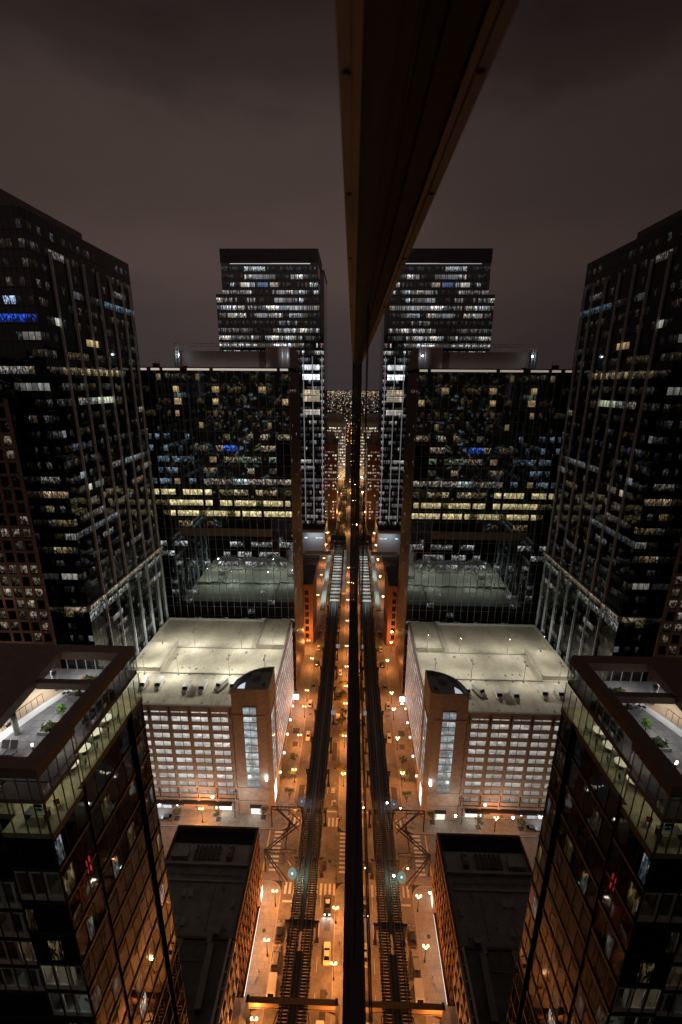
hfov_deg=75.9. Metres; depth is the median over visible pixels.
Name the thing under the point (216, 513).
window
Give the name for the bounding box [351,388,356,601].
office tower
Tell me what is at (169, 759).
window
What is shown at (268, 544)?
window
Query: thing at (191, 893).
skylight
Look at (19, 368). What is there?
window
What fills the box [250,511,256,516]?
window
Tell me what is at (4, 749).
lounge chair
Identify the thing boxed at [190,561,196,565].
window
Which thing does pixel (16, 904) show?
window frame
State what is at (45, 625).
window
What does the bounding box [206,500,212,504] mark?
window
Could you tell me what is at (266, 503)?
window
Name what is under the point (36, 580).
window
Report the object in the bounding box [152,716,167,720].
window
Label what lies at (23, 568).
window
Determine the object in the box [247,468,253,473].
window
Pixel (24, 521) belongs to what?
window
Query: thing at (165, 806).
shop window
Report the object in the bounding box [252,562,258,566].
window
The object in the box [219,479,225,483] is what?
window
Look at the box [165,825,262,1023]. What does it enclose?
flat roofed block
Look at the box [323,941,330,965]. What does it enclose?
taxi
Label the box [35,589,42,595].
window
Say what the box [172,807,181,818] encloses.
street tree
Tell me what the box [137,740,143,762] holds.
window
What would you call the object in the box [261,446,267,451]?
window
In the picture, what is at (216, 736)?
window
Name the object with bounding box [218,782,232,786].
window
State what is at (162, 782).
window
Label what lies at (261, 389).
window
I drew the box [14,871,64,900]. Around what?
window frame
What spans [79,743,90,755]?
round table
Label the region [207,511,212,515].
window
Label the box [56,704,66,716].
shrub
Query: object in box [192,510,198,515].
window
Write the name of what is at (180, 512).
window
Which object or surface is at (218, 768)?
window
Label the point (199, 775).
window
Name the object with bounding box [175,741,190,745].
window
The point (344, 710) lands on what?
street tree
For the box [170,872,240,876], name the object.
roof pipe
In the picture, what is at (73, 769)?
round table
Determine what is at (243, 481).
window
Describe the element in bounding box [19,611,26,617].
window
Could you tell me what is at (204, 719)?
window
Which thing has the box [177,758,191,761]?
window
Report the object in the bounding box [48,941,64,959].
window
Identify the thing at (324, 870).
manhole covers
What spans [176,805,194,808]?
shop window
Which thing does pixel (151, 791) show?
window
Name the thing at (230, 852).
air handler
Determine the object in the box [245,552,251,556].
window
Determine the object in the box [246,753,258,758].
window
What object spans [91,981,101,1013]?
window
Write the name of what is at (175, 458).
window
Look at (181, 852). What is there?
air handler
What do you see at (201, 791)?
window
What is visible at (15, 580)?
window
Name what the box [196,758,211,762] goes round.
window
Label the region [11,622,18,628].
window
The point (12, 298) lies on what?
window
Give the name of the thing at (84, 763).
chair
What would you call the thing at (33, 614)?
window
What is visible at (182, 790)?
window
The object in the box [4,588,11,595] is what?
window
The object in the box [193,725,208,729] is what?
window
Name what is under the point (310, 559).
ground
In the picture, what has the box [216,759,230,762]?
window
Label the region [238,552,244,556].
window
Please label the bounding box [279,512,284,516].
window
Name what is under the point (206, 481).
window
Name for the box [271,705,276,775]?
window frame
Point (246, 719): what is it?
window
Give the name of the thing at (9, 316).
window
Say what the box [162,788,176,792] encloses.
window
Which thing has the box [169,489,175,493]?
window
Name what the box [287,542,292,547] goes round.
window
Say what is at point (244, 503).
window
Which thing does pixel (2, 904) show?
window frame
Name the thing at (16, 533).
window
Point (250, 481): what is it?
window
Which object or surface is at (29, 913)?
window
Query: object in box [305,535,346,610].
station
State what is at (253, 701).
stair tower
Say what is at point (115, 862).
window
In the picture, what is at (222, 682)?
parked van
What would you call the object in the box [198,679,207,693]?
parked van
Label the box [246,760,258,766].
window
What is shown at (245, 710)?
window
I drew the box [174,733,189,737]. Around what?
window
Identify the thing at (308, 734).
taxi
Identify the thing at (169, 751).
window
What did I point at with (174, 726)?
window
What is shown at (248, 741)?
window
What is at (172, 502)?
window
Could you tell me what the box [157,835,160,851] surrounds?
window
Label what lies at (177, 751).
window
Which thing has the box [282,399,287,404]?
window
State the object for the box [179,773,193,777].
window
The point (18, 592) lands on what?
window
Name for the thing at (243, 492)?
window
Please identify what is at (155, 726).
window
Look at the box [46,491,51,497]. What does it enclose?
window
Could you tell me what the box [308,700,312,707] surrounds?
parked car
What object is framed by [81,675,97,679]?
planter
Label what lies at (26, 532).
window
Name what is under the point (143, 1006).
window
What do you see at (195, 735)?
window
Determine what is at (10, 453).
window
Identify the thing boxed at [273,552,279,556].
window
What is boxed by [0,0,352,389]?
sky
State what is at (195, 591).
window
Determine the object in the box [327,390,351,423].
city lights
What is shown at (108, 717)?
round table
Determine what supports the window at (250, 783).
in the stair tower at (253, 701)
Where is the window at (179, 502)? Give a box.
[177,500,183,504]
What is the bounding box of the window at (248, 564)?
[245,562,251,566]
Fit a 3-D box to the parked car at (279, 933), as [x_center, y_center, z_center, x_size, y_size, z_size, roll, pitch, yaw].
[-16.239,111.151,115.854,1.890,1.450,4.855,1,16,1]
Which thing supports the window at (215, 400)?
in the glass tower at (224, 434)
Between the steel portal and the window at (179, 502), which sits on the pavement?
the steel portal
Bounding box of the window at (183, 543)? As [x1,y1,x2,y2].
[181,541,187,545]
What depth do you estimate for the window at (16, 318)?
110.85 m
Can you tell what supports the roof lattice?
attached to the flat roofed block at (240, 920)
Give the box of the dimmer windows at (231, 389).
[142,374,294,631]
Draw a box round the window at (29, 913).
[25,910,37,929]
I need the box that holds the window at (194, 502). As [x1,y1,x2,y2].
[191,500,197,504]
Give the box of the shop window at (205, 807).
[198,806,213,808]
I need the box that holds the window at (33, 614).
[30,611,37,618]
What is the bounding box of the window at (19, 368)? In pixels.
[16,366,22,373]
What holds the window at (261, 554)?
in the glass tower at (224, 434)
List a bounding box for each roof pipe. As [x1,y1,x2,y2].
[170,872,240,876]
[204,883,216,930]
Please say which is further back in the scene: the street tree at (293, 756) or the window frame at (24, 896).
the street tree at (293, 756)
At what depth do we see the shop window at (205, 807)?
148.92 m
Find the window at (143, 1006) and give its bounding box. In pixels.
[140,993,147,1019]
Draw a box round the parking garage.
[121,617,294,810]
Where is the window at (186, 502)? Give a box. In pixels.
[184,500,190,504]
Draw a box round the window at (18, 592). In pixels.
[14,589,21,595]
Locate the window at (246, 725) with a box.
[244,723,256,729]
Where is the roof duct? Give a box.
[194,930,213,1011]
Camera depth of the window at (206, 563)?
190.51 m
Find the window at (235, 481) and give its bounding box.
[233,479,239,483]
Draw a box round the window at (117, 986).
[113,971,121,1000]
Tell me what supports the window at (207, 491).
in the glass tower at (224, 434)
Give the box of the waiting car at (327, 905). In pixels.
[324,895,330,915]
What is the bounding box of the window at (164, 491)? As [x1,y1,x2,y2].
[161,489,167,493]
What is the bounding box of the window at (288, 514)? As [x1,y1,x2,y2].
[286,512,291,516]
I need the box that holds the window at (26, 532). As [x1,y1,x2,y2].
[23,529,30,536]
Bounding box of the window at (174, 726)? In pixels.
[173,725,188,729]
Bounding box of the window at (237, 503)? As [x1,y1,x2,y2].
[235,500,241,505]
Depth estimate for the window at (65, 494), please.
123.71 m
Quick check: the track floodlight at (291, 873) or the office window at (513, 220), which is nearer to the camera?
the office window at (513, 220)
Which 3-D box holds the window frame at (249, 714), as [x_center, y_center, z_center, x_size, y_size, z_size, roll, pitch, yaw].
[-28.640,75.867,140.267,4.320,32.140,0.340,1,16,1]
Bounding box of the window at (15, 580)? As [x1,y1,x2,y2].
[12,577,19,584]
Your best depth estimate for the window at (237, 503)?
182.50 m
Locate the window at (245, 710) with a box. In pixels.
[243,708,255,714]
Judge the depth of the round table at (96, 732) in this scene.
46.04 m
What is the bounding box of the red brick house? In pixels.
[303,565,316,643]
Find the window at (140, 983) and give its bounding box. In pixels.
[136,971,143,998]
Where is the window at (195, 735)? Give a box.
[194,734,209,737]
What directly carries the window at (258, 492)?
in the glass tower at (224, 434)
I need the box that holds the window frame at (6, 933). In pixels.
[0,912,13,936]
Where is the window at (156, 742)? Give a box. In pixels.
[155,741,170,745]
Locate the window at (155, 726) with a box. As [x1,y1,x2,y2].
[153,724,168,728]
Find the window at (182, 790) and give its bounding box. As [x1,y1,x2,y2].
[181,789,195,792]
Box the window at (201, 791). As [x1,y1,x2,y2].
[200,789,214,793]
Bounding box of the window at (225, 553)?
[224,551,230,556]
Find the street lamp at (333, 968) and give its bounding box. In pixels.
[330,961,336,980]
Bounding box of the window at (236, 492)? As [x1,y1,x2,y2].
[234,490,240,494]
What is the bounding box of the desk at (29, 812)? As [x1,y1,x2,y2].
[25,804,50,821]
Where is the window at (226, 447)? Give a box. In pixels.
[224,445,230,450]
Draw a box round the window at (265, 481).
[263,479,269,484]
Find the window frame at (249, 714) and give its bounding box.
[242,706,260,787]
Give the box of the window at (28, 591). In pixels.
[25,589,32,595]
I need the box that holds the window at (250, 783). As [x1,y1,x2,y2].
[248,781,259,787]
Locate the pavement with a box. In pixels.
[158,474,350,1023]
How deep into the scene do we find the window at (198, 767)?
144.51 m
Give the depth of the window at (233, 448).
176.07 m
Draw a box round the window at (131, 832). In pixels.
[127,822,135,848]
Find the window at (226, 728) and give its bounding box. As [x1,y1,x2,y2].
[213,726,228,730]
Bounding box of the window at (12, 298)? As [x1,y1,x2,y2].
[9,296,15,303]
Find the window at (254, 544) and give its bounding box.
[251,542,257,546]
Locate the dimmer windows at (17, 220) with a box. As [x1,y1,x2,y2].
[0,218,165,668]
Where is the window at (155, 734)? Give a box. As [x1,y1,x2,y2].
[154,733,169,736]
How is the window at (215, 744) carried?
in the parking garage
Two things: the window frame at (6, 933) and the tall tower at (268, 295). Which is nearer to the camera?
the window frame at (6, 933)
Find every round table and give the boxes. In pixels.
[70,760,78,772]
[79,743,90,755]
[91,727,101,738]
[101,714,111,724]
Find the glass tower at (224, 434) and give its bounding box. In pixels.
[140,343,304,690]
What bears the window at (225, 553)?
in the glass tower at (224, 434)
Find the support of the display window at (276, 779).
in the stair tower at (253, 701)
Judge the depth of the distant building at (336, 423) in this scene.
637.66 m
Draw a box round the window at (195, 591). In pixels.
[193,589,198,593]
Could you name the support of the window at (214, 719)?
in the parking garage
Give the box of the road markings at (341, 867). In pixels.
[268,491,344,998]
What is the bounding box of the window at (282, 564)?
[280,562,286,566]
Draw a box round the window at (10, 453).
[6,450,14,458]
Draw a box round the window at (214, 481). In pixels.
[211,479,217,483]
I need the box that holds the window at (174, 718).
[172,716,187,720]
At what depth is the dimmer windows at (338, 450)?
440.58 m
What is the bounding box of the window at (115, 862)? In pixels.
[112,854,119,878]
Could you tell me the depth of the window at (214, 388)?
169.76 m
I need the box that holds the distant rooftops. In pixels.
[327,392,348,418]
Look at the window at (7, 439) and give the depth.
112.65 m
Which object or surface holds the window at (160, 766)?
in the parking garage
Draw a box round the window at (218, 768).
[216,767,231,770]
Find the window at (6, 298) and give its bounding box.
[3,296,9,303]
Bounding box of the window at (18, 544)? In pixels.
[15,541,22,548]
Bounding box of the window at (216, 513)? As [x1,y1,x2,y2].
[214,511,220,515]
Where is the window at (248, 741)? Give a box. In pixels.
[245,738,257,744]
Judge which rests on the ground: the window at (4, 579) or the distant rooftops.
the distant rooftops
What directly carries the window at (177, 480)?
in the glass tower at (224, 434)
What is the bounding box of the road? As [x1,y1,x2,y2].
[262,410,351,1023]
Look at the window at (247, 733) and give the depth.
138.63 m
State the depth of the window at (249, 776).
143.53 m
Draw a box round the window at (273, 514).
[271,511,277,516]
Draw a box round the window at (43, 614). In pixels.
[40,612,47,618]
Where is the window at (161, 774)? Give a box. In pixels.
[160,773,174,776]
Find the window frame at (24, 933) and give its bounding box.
[8,912,29,937]
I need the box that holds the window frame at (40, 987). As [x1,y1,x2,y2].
[24,969,44,990]
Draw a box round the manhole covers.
[262,713,335,995]
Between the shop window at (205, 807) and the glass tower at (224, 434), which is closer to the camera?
the shop window at (205, 807)
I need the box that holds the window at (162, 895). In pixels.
[160,885,164,904]
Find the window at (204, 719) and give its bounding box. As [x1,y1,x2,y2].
[192,717,207,721]
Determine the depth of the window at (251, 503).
182.32 m
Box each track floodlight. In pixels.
[288,867,296,879]
[298,797,305,806]
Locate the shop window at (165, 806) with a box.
[157,804,171,807]
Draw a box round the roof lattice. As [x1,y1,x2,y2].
[210,938,238,1023]
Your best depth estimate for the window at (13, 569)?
122.90 m
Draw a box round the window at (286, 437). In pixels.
[283,435,289,439]
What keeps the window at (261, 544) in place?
in the glass tower at (224, 434)
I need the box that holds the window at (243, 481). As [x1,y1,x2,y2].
[241,479,247,484]
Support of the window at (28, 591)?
in the concrete wing
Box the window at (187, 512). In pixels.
[185,510,191,515]
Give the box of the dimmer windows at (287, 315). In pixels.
[217,267,324,523]
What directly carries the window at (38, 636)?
in the concrete wing
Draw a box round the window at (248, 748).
[245,746,257,751]
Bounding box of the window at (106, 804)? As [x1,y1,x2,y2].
[101,792,111,822]
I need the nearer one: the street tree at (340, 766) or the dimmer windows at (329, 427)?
the street tree at (340, 766)
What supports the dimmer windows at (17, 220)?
in the black tower at (70, 371)
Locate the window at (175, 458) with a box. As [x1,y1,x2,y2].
[172,456,179,461]
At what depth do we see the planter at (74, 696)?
46.20 m
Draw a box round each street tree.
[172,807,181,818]
[212,808,222,819]
[259,806,268,816]
[284,787,293,799]
[286,765,297,774]
[290,752,297,760]
[336,714,346,724]
[336,763,346,775]
[337,694,347,702]
[337,726,346,736]
[338,708,347,715]
[339,681,347,686]
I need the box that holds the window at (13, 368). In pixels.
[10,366,16,373]
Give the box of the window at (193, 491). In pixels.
[190,489,196,494]
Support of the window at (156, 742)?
in the parking garage
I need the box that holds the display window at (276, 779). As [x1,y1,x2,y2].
[275,779,276,800]
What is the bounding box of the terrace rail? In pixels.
[2,693,43,730]
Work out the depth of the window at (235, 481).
179.89 m
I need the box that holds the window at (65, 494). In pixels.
[63,492,68,497]
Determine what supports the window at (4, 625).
in the concrete wing
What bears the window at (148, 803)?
in the terraced block at (87, 931)
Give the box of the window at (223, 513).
[221,511,227,515]
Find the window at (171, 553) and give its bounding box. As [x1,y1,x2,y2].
[168,551,174,555]
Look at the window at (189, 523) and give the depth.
185.55 m
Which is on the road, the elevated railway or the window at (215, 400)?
the elevated railway
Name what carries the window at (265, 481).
in the glass tower at (224, 434)
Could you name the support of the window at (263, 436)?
in the glass tower at (224, 434)
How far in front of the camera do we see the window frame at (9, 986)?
44.69 m
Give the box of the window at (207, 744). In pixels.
[194,742,209,746]
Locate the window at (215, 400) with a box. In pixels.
[213,398,218,404]
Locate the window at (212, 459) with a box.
[210,457,216,461]
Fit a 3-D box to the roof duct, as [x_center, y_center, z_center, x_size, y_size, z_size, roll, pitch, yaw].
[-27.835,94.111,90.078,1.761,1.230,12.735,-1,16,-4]
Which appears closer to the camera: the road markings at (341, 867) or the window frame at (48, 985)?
the window frame at (48, 985)
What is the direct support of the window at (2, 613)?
in the concrete wing
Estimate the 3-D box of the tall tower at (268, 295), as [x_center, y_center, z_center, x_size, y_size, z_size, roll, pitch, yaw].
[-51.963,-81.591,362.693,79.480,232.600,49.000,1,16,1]
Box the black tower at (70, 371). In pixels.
[0,189,168,669]
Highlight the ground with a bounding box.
[160,390,351,891]
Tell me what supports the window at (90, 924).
in the terraced block at (87, 931)
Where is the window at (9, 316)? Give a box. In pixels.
[6,314,12,321]
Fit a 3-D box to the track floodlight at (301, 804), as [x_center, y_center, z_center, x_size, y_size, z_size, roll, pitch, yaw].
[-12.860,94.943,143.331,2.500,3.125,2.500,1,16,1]
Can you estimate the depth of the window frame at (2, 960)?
43.57 m
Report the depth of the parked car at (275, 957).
109.88 m
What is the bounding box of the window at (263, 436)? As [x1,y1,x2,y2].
[261,434,267,439]
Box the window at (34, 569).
[31,566,37,572]
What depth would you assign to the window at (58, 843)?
37.42 m
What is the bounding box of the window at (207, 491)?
[205,489,211,494]
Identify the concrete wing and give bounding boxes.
[0,398,76,668]
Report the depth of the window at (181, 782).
146.48 m
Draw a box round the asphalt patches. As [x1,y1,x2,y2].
[292,728,336,1020]
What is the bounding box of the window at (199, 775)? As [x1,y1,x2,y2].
[198,774,212,777]
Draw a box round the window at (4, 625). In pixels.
[0,622,8,628]
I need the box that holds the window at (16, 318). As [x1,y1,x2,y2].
[13,314,19,321]
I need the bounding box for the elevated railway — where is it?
[276,470,347,1023]
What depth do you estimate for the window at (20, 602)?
125.92 m
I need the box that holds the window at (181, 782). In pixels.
[180,781,194,784]
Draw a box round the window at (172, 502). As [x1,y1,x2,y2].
[170,500,176,504]
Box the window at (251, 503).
[249,501,255,505]
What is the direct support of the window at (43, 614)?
in the concrete wing
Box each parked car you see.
[159,813,173,820]
[271,945,280,969]
[275,921,283,943]
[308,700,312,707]
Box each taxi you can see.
[306,731,310,740]
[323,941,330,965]
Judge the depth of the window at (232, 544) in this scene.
187.70 m
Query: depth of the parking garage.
148.52 m
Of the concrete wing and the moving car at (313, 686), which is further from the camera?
the moving car at (313, 686)
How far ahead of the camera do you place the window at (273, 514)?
183.44 m
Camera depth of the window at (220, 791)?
147.11 m
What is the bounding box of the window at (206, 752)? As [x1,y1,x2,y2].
[195,750,210,754]
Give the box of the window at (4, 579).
[1,577,8,583]
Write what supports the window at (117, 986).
in the terraced block at (87, 931)
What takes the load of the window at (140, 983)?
in the terraced block at (87, 931)
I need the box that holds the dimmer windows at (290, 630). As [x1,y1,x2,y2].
[275,630,293,762]
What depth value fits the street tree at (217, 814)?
144.76 m
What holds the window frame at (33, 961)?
in the terraced block at (87, 931)
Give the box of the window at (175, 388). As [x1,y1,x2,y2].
[173,386,178,391]
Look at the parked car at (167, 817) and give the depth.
145.68 m
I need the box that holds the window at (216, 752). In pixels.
[215,751,230,754]
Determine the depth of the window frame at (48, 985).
41.74 m
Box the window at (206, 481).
[204,479,210,483]
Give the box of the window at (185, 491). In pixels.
[183,489,189,494]
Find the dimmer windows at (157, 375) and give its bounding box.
[156,374,271,428]
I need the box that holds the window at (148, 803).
[145,793,151,813]
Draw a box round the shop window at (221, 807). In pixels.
[216,806,231,809]
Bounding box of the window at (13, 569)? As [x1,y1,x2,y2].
[9,565,16,572]
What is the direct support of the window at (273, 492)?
in the glass tower at (224, 434)
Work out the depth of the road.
140.35 m
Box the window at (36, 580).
[33,577,40,584]
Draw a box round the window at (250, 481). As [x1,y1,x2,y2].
[248,479,254,484]
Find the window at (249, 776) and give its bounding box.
[247,774,259,780]
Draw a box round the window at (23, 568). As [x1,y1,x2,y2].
[20,565,27,572]
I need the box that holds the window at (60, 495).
[57,492,62,497]
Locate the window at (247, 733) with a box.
[244,731,256,736]
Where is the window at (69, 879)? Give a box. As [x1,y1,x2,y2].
[63,862,75,896]
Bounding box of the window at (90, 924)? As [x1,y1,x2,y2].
[87,914,94,939]
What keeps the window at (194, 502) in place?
in the glass tower at (224, 434)
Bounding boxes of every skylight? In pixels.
[174,916,178,925]
[181,889,187,896]
[188,889,194,897]
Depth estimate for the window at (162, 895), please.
59.05 m
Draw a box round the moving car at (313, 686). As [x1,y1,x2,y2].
[311,682,315,689]
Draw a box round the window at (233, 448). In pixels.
[231,445,237,450]
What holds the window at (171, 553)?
in the glass tower at (224, 434)
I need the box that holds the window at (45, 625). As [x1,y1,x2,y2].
[42,623,49,629]
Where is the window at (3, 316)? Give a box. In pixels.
[0,314,6,321]
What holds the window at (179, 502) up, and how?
in the glass tower at (224, 434)
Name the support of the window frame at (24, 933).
in the terraced block at (87, 931)
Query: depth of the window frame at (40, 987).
44.49 m
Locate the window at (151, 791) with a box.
[150,787,153,805]
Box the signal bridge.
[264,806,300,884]
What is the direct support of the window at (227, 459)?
in the glass tower at (224, 434)
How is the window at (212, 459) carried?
in the glass tower at (224, 434)
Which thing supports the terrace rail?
on the terraced block at (87, 931)
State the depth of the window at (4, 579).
123.97 m
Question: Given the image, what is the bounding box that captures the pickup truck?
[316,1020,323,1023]
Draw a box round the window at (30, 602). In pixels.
[27,600,34,607]
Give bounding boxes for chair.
[0,739,9,755]
[4,740,18,756]
[53,798,61,808]
[81,757,86,768]
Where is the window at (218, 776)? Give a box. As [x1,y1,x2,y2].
[217,775,232,778]
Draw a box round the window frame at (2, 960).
[0,941,22,964]
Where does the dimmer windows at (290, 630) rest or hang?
in the parking garage
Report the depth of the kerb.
143.26 m
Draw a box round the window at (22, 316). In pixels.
[19,314,25,321]
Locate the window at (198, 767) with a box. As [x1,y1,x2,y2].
[197,766,212,770]
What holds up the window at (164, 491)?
in the glass tower at (224, 434)
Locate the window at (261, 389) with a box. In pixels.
[258,387,265,392]
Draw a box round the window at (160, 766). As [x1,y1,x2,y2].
[158,765,173,768]
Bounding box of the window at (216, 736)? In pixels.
[213,734,228,738]
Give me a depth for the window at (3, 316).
110.96 m
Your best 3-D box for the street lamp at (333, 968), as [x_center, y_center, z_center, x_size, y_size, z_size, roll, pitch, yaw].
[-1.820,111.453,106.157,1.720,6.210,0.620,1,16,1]
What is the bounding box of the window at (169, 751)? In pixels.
[156,749,171,753]
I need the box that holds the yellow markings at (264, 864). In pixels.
[262,831,306,950]
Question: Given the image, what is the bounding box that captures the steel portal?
[245,994,337,1023]
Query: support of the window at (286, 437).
in the glass tower at (224, 434)
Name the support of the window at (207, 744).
in the parking garage
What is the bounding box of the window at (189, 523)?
[186,521,192,525]
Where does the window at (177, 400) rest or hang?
in the glass tower at (224, 434)
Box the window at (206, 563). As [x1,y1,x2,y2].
[204,561,210,565]
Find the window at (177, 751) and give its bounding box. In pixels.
[176,750,191,753]
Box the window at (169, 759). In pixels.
[157,757,172,761]
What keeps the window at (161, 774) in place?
in the parking garage
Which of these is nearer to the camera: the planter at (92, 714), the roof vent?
the planter at (92, 714)
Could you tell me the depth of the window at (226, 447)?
176.11 m
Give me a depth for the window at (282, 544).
187.10 m
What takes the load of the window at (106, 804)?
in the terraced block at (87, 931)
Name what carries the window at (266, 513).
in the glass tower at (224, 434)
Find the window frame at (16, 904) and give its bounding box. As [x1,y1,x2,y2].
[0,882,21,908]
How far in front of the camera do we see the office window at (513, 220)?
0.15 m
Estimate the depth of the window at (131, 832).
50.67 m
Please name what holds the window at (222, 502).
in the glass tower at (224, 434)
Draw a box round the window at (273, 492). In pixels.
[270,490,276,495]
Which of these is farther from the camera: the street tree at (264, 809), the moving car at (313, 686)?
the moving car at (313, 686)
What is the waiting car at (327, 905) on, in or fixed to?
on the road
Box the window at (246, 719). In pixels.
[243,717,255,721]
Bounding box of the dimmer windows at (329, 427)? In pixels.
[327,427,345,479]
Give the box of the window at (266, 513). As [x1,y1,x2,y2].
[264,511,270,516]
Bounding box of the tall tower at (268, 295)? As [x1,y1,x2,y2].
[216,248,327,552]
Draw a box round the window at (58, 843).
[55,835,64,863]
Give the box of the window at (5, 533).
[1,529,8,536]
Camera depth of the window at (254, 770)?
142.70 m
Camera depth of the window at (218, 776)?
145.32 m
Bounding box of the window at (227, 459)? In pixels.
[224,457,230,461]
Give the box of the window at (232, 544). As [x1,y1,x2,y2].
[230,542,236,546]
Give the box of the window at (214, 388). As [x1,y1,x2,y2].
[212,386,218,391]
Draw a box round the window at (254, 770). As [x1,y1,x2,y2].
[247,767,258,773]
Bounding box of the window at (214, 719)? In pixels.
[212,717,227,721]
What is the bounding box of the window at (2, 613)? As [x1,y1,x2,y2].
[0,611,5,617]
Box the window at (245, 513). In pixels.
[242,511,248,515]
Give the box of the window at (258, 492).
[256,490,262,495]
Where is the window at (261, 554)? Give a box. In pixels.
[259,552,265,556]
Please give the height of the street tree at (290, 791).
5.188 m
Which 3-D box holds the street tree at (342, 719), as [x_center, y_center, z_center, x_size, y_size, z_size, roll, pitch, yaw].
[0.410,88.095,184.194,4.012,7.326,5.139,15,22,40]
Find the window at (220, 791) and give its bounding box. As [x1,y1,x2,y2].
[219,790,233,793]
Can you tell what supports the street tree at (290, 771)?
on the pavement
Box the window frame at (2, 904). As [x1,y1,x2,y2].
[0,888,5,907]
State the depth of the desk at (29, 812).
37.48 m
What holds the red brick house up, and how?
on the pavement
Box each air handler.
[171,844,189,859]
[226,844,234,860]
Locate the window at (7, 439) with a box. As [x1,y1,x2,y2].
[3,436,11,444]
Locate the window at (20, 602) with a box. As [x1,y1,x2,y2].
[17,600,24,606]
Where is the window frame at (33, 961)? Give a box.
[16,941,36,964]
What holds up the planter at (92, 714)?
on the terraced block at (87, 931)
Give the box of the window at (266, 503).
[264,501,269,505]
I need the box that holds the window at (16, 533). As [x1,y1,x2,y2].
[12,529,19,536]
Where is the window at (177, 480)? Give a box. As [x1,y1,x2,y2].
[175,478,179,483]
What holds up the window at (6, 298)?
in the black tower at (70, 371)
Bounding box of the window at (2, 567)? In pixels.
[0,565,6,572]
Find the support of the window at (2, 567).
in the concrete wing
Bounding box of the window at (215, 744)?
[214,742,229,746]
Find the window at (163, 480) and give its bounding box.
[160,478,166,483]
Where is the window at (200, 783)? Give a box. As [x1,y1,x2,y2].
[199,782,213,785]
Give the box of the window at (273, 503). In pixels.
[271,501,277,505]
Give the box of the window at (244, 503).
[242,501,248,505]
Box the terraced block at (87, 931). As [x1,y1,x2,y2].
[0,643,188,1023]
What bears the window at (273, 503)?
in the glass tower at (224, 434)
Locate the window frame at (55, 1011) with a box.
[48,993,92,1016]
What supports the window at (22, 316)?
in the black tower at (70, 371)
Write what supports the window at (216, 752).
in the parking garage
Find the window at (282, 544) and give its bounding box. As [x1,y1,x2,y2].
[280,542,285,547]
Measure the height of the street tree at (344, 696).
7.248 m
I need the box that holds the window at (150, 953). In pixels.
[148,945,152,964]
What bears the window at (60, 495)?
in the black tower at (70, 371)
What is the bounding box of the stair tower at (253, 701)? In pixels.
[230,667,278,814]
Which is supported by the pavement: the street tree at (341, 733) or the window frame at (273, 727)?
the street tree at (341, 733)
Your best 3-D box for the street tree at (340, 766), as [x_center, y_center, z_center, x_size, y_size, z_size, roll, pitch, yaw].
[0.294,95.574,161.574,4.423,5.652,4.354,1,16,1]
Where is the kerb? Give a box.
[160,487,349,1023]
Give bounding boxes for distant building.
[327,414,345,481]
[327,431,338,524]
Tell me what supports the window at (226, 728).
in the parking garage
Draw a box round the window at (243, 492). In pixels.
[241,490,247,494]
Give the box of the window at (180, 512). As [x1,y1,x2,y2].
[178,510,184,515]
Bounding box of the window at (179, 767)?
[178,766,192,769]
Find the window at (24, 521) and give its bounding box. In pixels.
[20,516,27,524]
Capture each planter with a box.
[37,720,57,735]
[66,690,83,700]
[79,689,113,728]
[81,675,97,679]
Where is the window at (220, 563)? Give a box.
[218,561,223,565]
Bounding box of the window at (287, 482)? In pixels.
[285,480,290,484]
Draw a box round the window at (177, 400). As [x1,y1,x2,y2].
[174,398,181,403]
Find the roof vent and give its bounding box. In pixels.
[212,926,220,936]
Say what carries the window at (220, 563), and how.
in the glass tower at (224, 434)
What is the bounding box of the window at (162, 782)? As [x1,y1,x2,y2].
[161,781,175,784]
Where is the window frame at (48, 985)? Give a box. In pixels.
[40,965,85,989]
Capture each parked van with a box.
[138,675,148,689]
[154,676,164,689]
[181,679,192,693]
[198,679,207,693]
[214,676,228,690]
[228,677,238,690]
[266,972,277,996]
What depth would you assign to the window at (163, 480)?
180.62 m
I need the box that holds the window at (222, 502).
[220,500,226,505]
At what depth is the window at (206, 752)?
142.65 m
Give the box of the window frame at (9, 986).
[0,968,29,990]
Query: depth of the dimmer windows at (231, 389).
177.32 m
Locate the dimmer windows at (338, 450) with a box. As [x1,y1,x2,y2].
[328,450,338,518]
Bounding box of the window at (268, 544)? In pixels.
[265,542,271,546]
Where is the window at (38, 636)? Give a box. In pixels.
[35,633,41,639]
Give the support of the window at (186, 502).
in the glass tower at (224, 434)
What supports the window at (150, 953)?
in the terraced block at (87, 931)
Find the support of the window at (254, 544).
in the glass tower at (224, 434)
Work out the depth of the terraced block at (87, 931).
44.31 m
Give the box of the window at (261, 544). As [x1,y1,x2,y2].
[258,542,264,546]
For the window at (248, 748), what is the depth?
140.30 m
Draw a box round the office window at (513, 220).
[335,0,681,1023]
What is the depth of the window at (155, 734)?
141.16 m
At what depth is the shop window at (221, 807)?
148.77 m
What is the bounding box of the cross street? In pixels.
[160,827,344,882]

